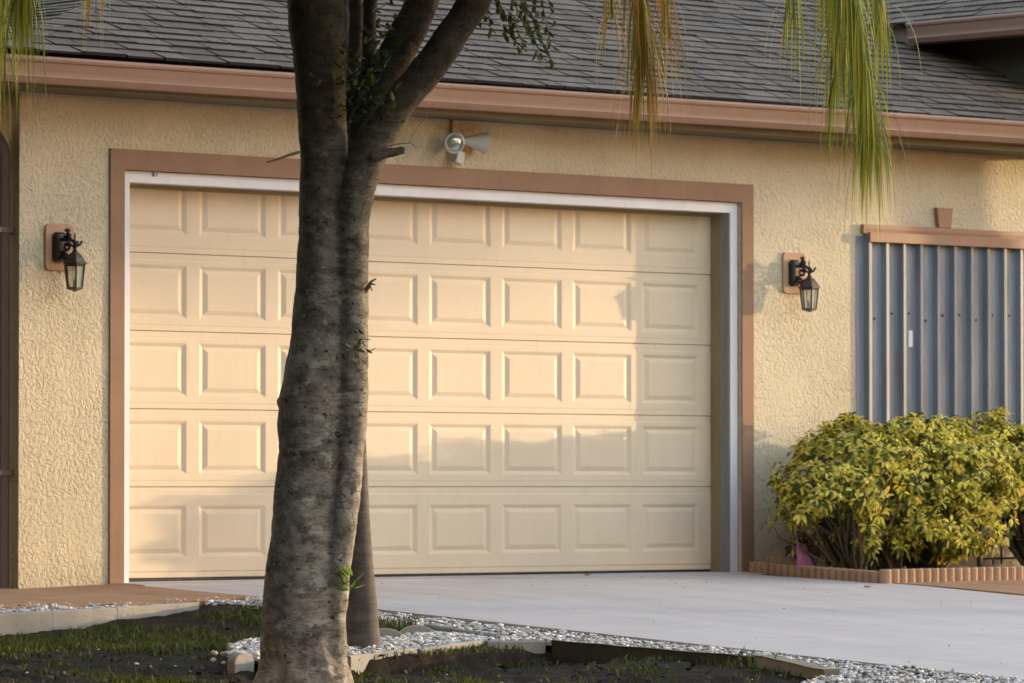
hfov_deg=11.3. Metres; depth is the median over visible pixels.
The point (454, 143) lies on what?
floodlight
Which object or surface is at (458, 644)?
edging block
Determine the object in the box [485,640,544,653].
edging block
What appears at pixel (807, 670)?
edging timber
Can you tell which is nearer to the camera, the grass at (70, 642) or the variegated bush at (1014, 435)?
the grass at (70, 642)
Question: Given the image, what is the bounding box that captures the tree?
[253,0,560,682]
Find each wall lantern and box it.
[44,224,86,291]
[782,252,819,311]
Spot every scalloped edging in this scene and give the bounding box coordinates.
[227,652,253,673]
[379,628,401,636]
[399,625,434,634]
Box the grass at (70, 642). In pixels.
[0,601,801,682]
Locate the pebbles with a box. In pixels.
[210,650,259,664]
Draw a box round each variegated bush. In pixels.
[761,412,1023,570]
[943,407,1023,565]
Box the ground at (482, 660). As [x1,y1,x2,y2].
[0,569,817,682]
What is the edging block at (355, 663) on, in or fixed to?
on the ground at (482, 660)
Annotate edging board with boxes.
[551,640,753,664]
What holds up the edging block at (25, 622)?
on the ground at (482, 660)
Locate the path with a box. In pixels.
[0,584,261,610]
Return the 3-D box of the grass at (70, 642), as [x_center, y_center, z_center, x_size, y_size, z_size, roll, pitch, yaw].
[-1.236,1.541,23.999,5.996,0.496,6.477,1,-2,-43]
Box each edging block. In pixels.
[0,610,52,635]
[52,608,116,629]
[112,602,198,618]
[347,648,416,673]
[417,640,482,653]
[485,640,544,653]
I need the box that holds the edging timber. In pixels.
[753,655,840,679]
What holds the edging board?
on the ground at (482, 660)
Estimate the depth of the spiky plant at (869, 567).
32.98 m
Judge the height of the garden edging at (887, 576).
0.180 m
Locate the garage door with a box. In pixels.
[129,188,710,581]
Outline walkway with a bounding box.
[895,579,1023,595]
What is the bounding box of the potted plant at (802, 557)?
[771,521,834,570]
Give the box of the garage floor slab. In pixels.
[117,572,764,585]
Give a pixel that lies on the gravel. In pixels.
(848, 673)
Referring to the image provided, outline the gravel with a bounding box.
[0,595,1023,682]
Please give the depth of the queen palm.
25.50 m
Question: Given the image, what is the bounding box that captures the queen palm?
[0,0,921,648]
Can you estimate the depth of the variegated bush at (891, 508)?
33.04 m
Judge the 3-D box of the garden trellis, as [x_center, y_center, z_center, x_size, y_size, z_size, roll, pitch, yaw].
[3.270,1.123,34.387,0.032,0.850,0.656,-1,-2,38]
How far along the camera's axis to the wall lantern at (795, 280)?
33.68 m
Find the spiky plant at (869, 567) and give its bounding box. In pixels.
[816,539,884,570]
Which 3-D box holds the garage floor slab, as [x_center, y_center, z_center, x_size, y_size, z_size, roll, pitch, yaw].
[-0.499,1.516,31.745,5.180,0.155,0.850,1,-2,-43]
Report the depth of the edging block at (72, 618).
27.52 m
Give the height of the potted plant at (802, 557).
0.387 m
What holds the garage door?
in the house
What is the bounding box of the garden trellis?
[977,477,1015,566]
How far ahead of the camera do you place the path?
28.73 m
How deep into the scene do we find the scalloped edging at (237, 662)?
24.62 m
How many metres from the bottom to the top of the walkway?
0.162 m
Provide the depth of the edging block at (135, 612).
28.00 m
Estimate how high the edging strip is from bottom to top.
0.102 m
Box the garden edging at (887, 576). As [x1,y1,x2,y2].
[749,562,1023,583]
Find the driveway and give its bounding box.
[149,575,1023,681]
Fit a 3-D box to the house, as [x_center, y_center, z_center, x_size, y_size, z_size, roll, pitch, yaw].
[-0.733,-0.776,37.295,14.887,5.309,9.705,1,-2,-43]
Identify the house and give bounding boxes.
[0,0,1023,588]
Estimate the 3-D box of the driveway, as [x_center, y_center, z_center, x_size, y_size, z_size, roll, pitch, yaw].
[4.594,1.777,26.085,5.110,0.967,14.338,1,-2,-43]
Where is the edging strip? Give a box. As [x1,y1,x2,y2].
[423,624,500,638]
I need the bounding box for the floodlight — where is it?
[444,119,490,164]
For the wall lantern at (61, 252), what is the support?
attached to the house
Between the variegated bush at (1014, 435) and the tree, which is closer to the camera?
the tree

